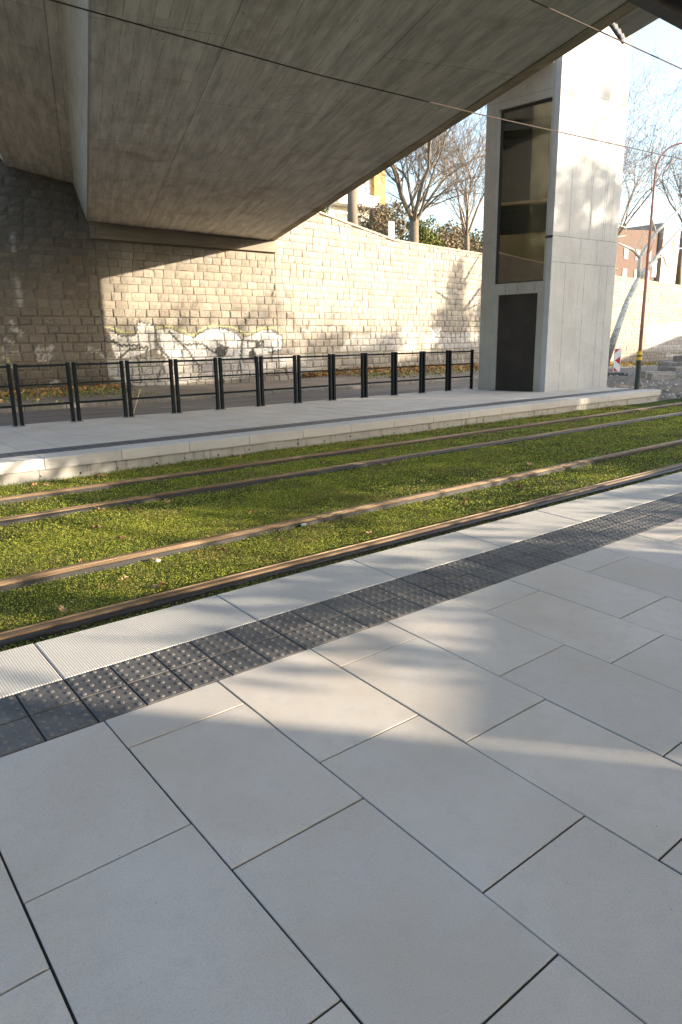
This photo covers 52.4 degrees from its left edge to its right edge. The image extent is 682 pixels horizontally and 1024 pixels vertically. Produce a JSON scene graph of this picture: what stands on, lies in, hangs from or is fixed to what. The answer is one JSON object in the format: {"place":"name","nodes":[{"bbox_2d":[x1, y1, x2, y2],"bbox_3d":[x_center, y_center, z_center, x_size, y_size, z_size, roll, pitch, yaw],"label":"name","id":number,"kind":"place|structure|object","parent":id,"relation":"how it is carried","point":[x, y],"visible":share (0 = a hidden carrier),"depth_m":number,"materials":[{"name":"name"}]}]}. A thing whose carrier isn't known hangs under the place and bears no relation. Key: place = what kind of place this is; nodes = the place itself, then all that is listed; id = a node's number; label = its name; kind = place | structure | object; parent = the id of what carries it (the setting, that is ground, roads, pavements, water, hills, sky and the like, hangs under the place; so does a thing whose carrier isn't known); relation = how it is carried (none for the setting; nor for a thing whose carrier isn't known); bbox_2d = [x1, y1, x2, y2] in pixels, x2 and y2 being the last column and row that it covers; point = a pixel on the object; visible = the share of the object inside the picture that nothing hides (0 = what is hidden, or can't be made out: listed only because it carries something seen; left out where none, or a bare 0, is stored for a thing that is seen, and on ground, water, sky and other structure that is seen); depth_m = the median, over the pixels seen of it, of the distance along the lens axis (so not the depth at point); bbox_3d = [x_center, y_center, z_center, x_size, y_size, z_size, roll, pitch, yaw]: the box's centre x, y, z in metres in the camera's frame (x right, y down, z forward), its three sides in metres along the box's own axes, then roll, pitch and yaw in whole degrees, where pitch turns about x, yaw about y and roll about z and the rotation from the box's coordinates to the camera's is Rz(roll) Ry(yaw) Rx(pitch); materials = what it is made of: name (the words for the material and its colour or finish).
{"place":"outdoors","nodes":[
{"label":"outdoors","id":0,"kind":"place"},
{"bbox_2d":[0,387,628,453],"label":"paving","id":1,"kind":"structure","parent":0,"point":[38,436],"depth_m":12.99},
{"bbox_2d":[0,364,19,426],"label":"railing panel","id":2,"kind":"object","parent":1,"relation":"on","point":[11,392],"visible":1,"depth_m":11.97,"materials":[{"name":"metal"}]},
{"bbox_2d":[13,362,76,426],"bbox_3d":[-5.275,-2.107,12.349,0.994,1.074,0.160,-12,18,-37],"label":"railing panel","id":3,"kind":"object","parent":1,"relation":"on","point":[18,386],"visible":1,"depth_m":12.27,"materials":[{"name":"metal"}]},
{"bbox_2d":[71,361,129,421],"bbox_3d":[-4.496,-2.270,12.954,0.994,1.074,0.160,-12,18,-37],"label":"railing panel","id":4,"kind":"object","parent":1,"relation":"on","point":[76,390],"visible":1,"depth_m":12.88,"materials":[{"name":"metal"}]},
{"bbox_2d":[125,359,177,417],"bbox_3d":[-3.717,-2.432,13.560,0.994,1.074,0.160,-12,18,-37],"label":"railing panel","id":5,"kind":"object","parent":1,"relation":"on","point":[128,380],"visible":0.99,"depth_m":13.48,"materials":[{"name":"metal"}]},
{"bbox_2d":[173,358,220,413],"bbox_3d":[-2.938,-2.595,14.166,0.994,1.074,0.160,-12,18,-37],"label":"railing panel","id":6,"kind":"object","parent":1,"relation":"on","point":[215,376],"visible":0.99,"depth_m":14.09,"materials":[{"name":"metal"}]},
{"bbox_2d":[218,356,262,409],"bbox_3d":[-2.160,-2.758,14.772,0.994,1.074,0.160,-12,18,-37],"label":"railing panel","id":7,"kind":"object","parent":1,"relation":"on","point":[221,376],"visible":0.98,"depth_m":14.69,"materials":[{"name":"metal"}]},
{"bbox_2d":[259,355,299,406],"bbox_3d":[-1.381,-2.921,15.377,0.994,1.074,0.160,-12,18,-37],"label":"railing panel","id":8,"kind":"object","parent":1,"relation":"on","point":[262,389],"visible":0.99,"depth_m":15.30,"materials":[{"name":"metal"}]},
{"bbox_2d":[297,354,333,402],"bbox_3d":[-0.602,-3.083,15.983,0.994,1.074,0.160,-12,18,-37],"label":"railing panel","id":9,"kind":"object","parent":1,"relation":"on","point":[329,370],"visible":1,"depth_m":15.94,"materials":[{"name":"metal"}]},
{"bbox_2d":[332,353,365,400],"bbox_3d":[0.177,-3.246,16.589,0.994,1.074,0.160,-12,18,-37],"label":"railing panel","id":10,"kind":"object","parent":1,"relation":"on","point":[334,384],"visible":0.99,"depth_m":16.46,"materials":[{"name":"metal"}]},
{"bbox_2d":[364,352,395,397],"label":"railing panel","id":11,"kind":"object","parent":1,"relation":"on","point":[366,368],"visible":0.98,"depth_m":17.05,"materials":[{"name":"metal"}]},
{"bbox_2d":[394,351,422,394],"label":"railing panel","id":12,"kind":"object","parent":1,"relation":"on","point":[396,367],"visible":1,"depth_m":17.69,"materials":[{"name":"metal"}]},
{"bbox_2d":[422,350,448,392],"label":"railing panel","id":13,"kind":"object","parent":1,"relation":"on","point":[446,377],"visible":1,"depth_m":18.39,"materials":[{"name":"metal"}]},
{"bbox_2d":[448,350,473,390],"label":"railing panel","id":14,"kind":"object","parent":1,"relation":"on","point":[471,367],"visible":0.98,"depth_m":18.98,"materials":[{"name":"metal"}]},
{"bbox_2d":[478,26,632,391],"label":"lift tower","id":15,"kind":"structure","parent":1,"relation":"on","point":[552,199],"depth_m":17.60,"materials":[{"name":"concrete"}]},
{"bbox_2d":[495,293,537,390],"bbox_3d":[4.619,-4.439,18.217,1.138,2.470,0.039,12,19,41],"label":"door","id":16,"kind":"structure","parent":15,"relation":"in","point":[517,313],"depth_m":18.20,"materials":[{"name":"brown metal"}]},
{"bbox_2d":[495,98,552,283],"bbox_3d":[4.597,-7.936,17.400,1.438,4.150,0.039,12,19,41],"label":"window","id":17,"kind":"structure","parent":15,"relation":"in","point":[524,149],"depth_m":17.40,"materials":[{"name":"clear glass"}]},
{"bbox_2d":[0,366,657,425],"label":"road","id":18,"kind":"structure","parent":0,"point":[47,416],"depth_m":18.43,"materials":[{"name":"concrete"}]},
{"bbox_2d":[0,367,634,412],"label":"road kerb","id":19,"kind":"structure","parent":18,"relation":"on","point":[37,408],"depth_m":20.03,"materials":[{"name":"concrete"}]},
{"bbox_2d":[607,348,627,375],"bbox_3d":[11.294,-6.145,28.383,0.799,1.080,0.499,-2,14,-4],"label":"warning board","id":20,"kind":"object","parent":18,"relation":"on","point":[616,362],"visible":0.89,"depth_m":28.30,"materials":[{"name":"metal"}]},
{"bbox_2d":[607,371,681,388],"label":"soil heap","id":21,"kind":"object","parent":18,"relation":"on","point":[630,379],"visible":0.29,"depth_m":23.44,"materials":[{"name":"grey soil"}]},
{"bbox_2d":[607,371,681,398],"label":"rubble","id":22,"kind":"object","parent":21,"relation":"on","point":[670,395],"visible":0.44,"depth_m":20.79,"materials":[{"name":"stone"}]},
{"bbox_2d":[641,371,675,377],"bbox_3d":[11.640,-5.024,25.445,1.217,0.302,0.300,-1,14,-10],"label":"kerb block","id":23,"kind":"object","parent":21,"relation":"on","point":[644,374],"depth_m":25.28,"materials":[{"name":"concrete"}]},
{"bbox_2d":[647,373,675,379],"bbox_3d":[11.120,-4.669,24.050,0.930,0.301,0.300,-1,14,-10],"label":"kerb block","id":24,"kind":"object","parent":21,"relation":"on","point":[657,376],"depth_m":23.90,"materials":[{"name":"concrete"}]},
{"bbox_2d":[658,366,681,371],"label":"concrete slab","id":25,"kind":"object","parent":21,"relation":"on","point":[671,368],"depth_m":29.35,"materials":[{"name":"grey concrete"}]},
{"bbox_2d":[658,361,681,366],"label":"concrete slab","id":26,"kind":"object","parent":25,"relation":"on","point":[667,363],"depth_m":29.52,"materials":[{"name":"grey concrete"}]},
{"bbox_2d":[673,355,681,361],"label":"concrete slab","id":27,"kind":"object","parent":26,"relation":"on","point":[677,358],"depth_m":29.80,"materials":[{"name":"grey concrete"}]},
{"bbox_2d":[608,182,681,365],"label":"birch tree","id":28,"kind":"object","parent":18,"relation":"on","point":[619,323],"visible":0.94,"depth_m":32.52,"materials":[{"name":"white plant"}]},
{"bbox_2d":[0,364,657,406],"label":"footpath","id":29,"kind":"structure","parent":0,"point":[343,378],"depth_m":23.22,"materials":[{"name":"grey concrete"}]},
{"bbox_2d":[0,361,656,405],"bbox_3d":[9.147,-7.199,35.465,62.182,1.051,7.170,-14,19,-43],"label":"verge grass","id":30,"kind":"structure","parent":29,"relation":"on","point":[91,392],"depth_m":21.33,"materials":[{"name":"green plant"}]},
{"bbox_2d":[0,361,657,403],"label":"leaf litter","id":31,"kind":"object","parent":29,"relation":"on","point":[325,373],"visible":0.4,"depth_m":27.98,"materials":[{"name":"brown plant"}]},
{"bbox_2d":[0,518,681,1023],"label":"paving","id":32,"kind":"structure","parent":0,"point":[376,914],"depth_m":2.14,"materials":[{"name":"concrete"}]},
{"bbox_2d":[0,493,681,756],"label":"tactile strip","id":33,"kind":"object","parent":32,"relation":"on","point":[56,709],"visible":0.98,"depth_m":3.45,"materials":[{"name":"rubber"}]},
{"bbox_2d":[0,472,681,698],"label":"platform edge","id":34,"kind":"object","parent":32,"relation":"on","point":[25,667],"visible":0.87,"depth_m":3.95,"materials":[{"name":"concrete"}]},
{"bbox_2d":[0,398,681,651],"bbox_3d":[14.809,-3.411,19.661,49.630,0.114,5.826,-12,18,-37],"label":"grass","id":35,"kind":"structure","parent":0,"point":[416,466],"depth_m":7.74,"materials":[{"name":"green plant"}]},
{"bbox_2d":[55,603,67,611],"bbox_3d":[-1.806,0.617,4.464,0.118,0.028,0.063,20,17,27],"label":"fallen leaf","id":36,"kind":"object","parent":35,"relation":"on","point":[61,608],"visible":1,"depth_m":4.45,"materials":[{"name":"beige plant"}]},
{"bbox_2d":[153,581,165,588],"bbox_3d":[-1.277,0.510,4.875,0.094,0.042,0.176,-22,7,-12],"label":"fallen leaf","id":37,"kind":"object","parent":35,"relation":"on","point":[157,586],"visible":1,"depth_m":4.84,"materials":[{"name":"brown plant"}]},
{"bbox_2d":[0,463,681,650],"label":"tram rail","id":38,"kind":"object","parent":35,"relation":"on","point":[50,628],"depth_m":5.11,"materials":[{"name":"metal"}]},
{"bbox_2d":[0,439,681,592],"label":"tram rail","id":39,"kind":"object","parent":35,"relation":"on","point":[66,572],"depth_m":6.26,"materials":[{"name":"metal"}]},
{"bbox_2d":[0,412,681,526],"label":"tram rail","id":40,"kind":"object","parent":35,"relation":"on","point":[27,518],"depth_m":8.51,"materials":[{"name":"metal"}]},
{"bbox_2d":[0,402,681,504],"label":"tram rail","id":41,"kind":"object","parent":35,"relation":"on","point":[71,490],"depth_m":9.74,"materials":[{"name":"metal"}]},
{"bbox_2d":[49,0,681,159],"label":"contact wire","id":42,"kind":"object","parent":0,"point":[327,76],"visible":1,"depth_m":9.51,"materials":[{"name":"black metal"}]},
{"bbox_2d":[386,18,681,240],"label":"sky","id":43,"kind":"structure","parent":0,"point":[667,37],"materials":[{"name":"white"}]},
{"bbox_2d":[530,0,681,69],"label":"contact wire","id":44,"kind":"object","parent":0,"point":[603,33],"visible":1,"depth_m":8.38,"materials":[{"name":"black metal"}]},
{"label":"upper terrain","id":45,"kind":"structure","parent":0,"visible":0},
{"bbox_2d":[321,206,329,213],"bbox_3d":[-1.478,-13.143,29.952,2.785,1.939,1.476,-12,18,-37],"label":"shrub","id":46,"kind":"object","parent":45,"relation":"on","point":[325,209],"visible":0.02,"depth_m":30.29,"materials":[{"name":"green plant"}]},
{"bbox_2d":[347,188,357,224],"bbox_3d":[0.252,-15.638,31.778,3.570,5.924,4.241,8,17,33],"label":"bare tree","id":47,"kind":"object","parent":45,"relation":"on","point":[352,212],"depth_m":32.50,"materials":[{"name":"brown plant"}]},
{"bbox_2d":[324,171,385,226],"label":"apartment building","id":48,"kind":"structure","parent":45,"relation":"on","point":[337,208],"depth_m":63.53,"materials":[{"name":"yellow concrete"}]},
{"bbox_2d":[336,212,347,220],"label":"window","id":49,"kind":"structure","parent":48,"relation":"in","point":[341,215],"depth_m":62.90,"materials":[{"name":"white glass"}]},
{"bbox_2d":[357,182,366,194],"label":"window","id":50,"kind":"structure","parent":48,"relation":"in","point":[362,189],"depth_m":63.81,"materials":[{"name":"white glass"}]},
{"bbox_2d":[357,198,411,240],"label":"shrub","id":51,"kind":"object","parent":45,"relation":"on","point":[374,222],"visible":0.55,"depth_m":45.64,"materials":[{"name":"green plant"}]},
{"bbox_2d":[388,221,393,237],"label":"sign panel","id":52,"kind":"object","parent":45,"relation":"on","point":[391,229],"visible":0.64,"depth_m":32.52,"materials":[{"name":"metal"}]},
{"bbox_2d":[359,108,486,242],"bbox_3d":[3.718,-19.326,37.143,11.798,10.988,14.679,7,16,28],"label":"bare tree","id":53,"kind":"object","parent":45,"relation":"on","point":[413,216],"visible":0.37,"depth_m":37.26,"materials":[{"name":"grey plant"}]},
{"bbox_2d":[402,214,445,246],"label":"shrub","id":54,"kind":"object","parent":45,"relation":"on","point":[427,237],"visible":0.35,"depth_m":44.76,"materials":[{"name":"green plant"}]},
{"bbox_2d":[399,114,485,238],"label":"bare tree","id":55,"kind":"object","parent":45,"relation":"on","point":[464,198],"visible":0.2,"depth_m":45.95,"materials":[{"name":"brown plant"}]},
{"bbox_2d":[426,217,482,252],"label":"shrub","id":56,"kind":"object","parent":45,"relation":"on","point":[455,240],"visible":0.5,"depth_m":50.38,"materials":[{"name":"brown plant"}]},
{"bbox_2d":[423,105,486,250],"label":"bare tree","id":57,"kind":"object","parent":45,"relation":"on","point":[467,232],"visible":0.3,"depth_m":42.52,"materials":[{"name":"brown plant"}]},
{"bbox_2d":[437,221,482,252],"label":"shrub","id":58,"kind":"object","parent":45,"relation":"on","point":[472,234],"visible":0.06,"depth_m":58.45,"materials":[{"name":"green plant"}]},
{"bbox_2d":[465,45,681,275],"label":"bare tree","id":59,"kind":"object","parent":45,"relation":"on","point":[620,229],"visible":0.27,"depth_m":53.34,"materials":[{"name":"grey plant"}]},
{"bbox_2d":[616,223,681,284],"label":"brick building","id":60,"kind":"structure","parent":45,"relation":"on","point":[626,261],"depth_m":96.59,"materials":[{"name":"red brick"},{"name":"dark glass"}]},
{"bbox_2d":[622,268,626,276],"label":"window","id":61,"kind":"structure","parent":60,"relation":"in","point":[624,271],"depth_m":93.06,"materials":[{"name":"white glass"}]},
{"bbox_2d":[623,248,628,258],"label":"window","id":62,"kind":"structure","parent":60,"relation":"in","point":[625,256],"depth_m":92.49,"materials":[{"name":"white glass"}]},
{"bbox_2d":[651,260,656,280],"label":"sign panel","id":63,"kind":"object","parent":45,"relation":"on","point":[654,266],"visible":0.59,"depth_m":55.15,"materials":[{"name":"metal"}]},
{"bbox_2d":[641,132,681,284],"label":"bare tree","id":64,"kind":"object","parent":45,"relation":"on","point":[678,280],"visible":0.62,"depth_m":71.75,"materials":[{"name":"brown plant"}]},
{"label":"ground","id":65,"kind":"structure","parent":0,"visible":0},
{"bbox_2d":[0,395,658,486],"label":"kerb wall","id":66,"kind":"structure","parent":65,"relation":"on","point":[61,472],"depth_m":10.78,"materials":[{"name":"concrete"}]},
{"bbox_2d":[0,389,660,474],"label":"platform edge","id":67,"kind":"object","parent":66,"relation":"on","point":[17,464],"visible":1,"depth_m":10.83,"materials":[{"name":"concrete"}]},
{"bbox_2d":[40,399,648,476],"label":"weep holes","id":68,"kind":"object","parent":66,"relation":"attached to","point":[324,441],"visible":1,"depth_m":11.00,"materials":[{"name":"black"}]},
{"bbox_2d":[0,157,681,393],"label":"retaining wall","id":69,"kind":"structure","parent":65,"relation":"on","point":[317,284],"depth_m":25.25,"materials":[{"name":"stone"}]},
{"bbox_2d":[0,0,637,252],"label":"concrete bridge","id":70,"kind":"structure","parent":69,"relation":"on","point":[131,132],"depth_m":11.88,"materials":[{"name":"grey concrete"}]},
{"bbox_2d":[609,0,681,43],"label":"steel walkway","id":71,"kind":"structure","parent":70,"relation":"attached to","point":[645,13],"depth_m":9.15,"materials":[{"name":"grey metal"}]},
{"bbox_2d":[641,384,681,400],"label":"soil heap","id":72,"kind":"object","parent":65,"relation":"on","point":[675,389],"visible":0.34,"depth_m":19.54,"materials":[{"name":"grey soil"}]},
{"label":"platform bed","id":73,"kind":"structure","parent":0,"visible":0},
{"bbox_2d":[0,389,639,457],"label":"tactile strip","id":74,"kind":"object","parent":73,"relation":"on","point":[53,450],"visible":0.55,"depth_m":11.38,"materials":[{"name":"grey concrete"}]},
{"bbox_2d":[634,142,681,388],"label":"street lamp","id":75,"kind":"object","parent":73,"relation":"on","point":[638,369],"visible":1,"depth_m":17.88,"materials":[{"name":"brown metal"}]}
]}

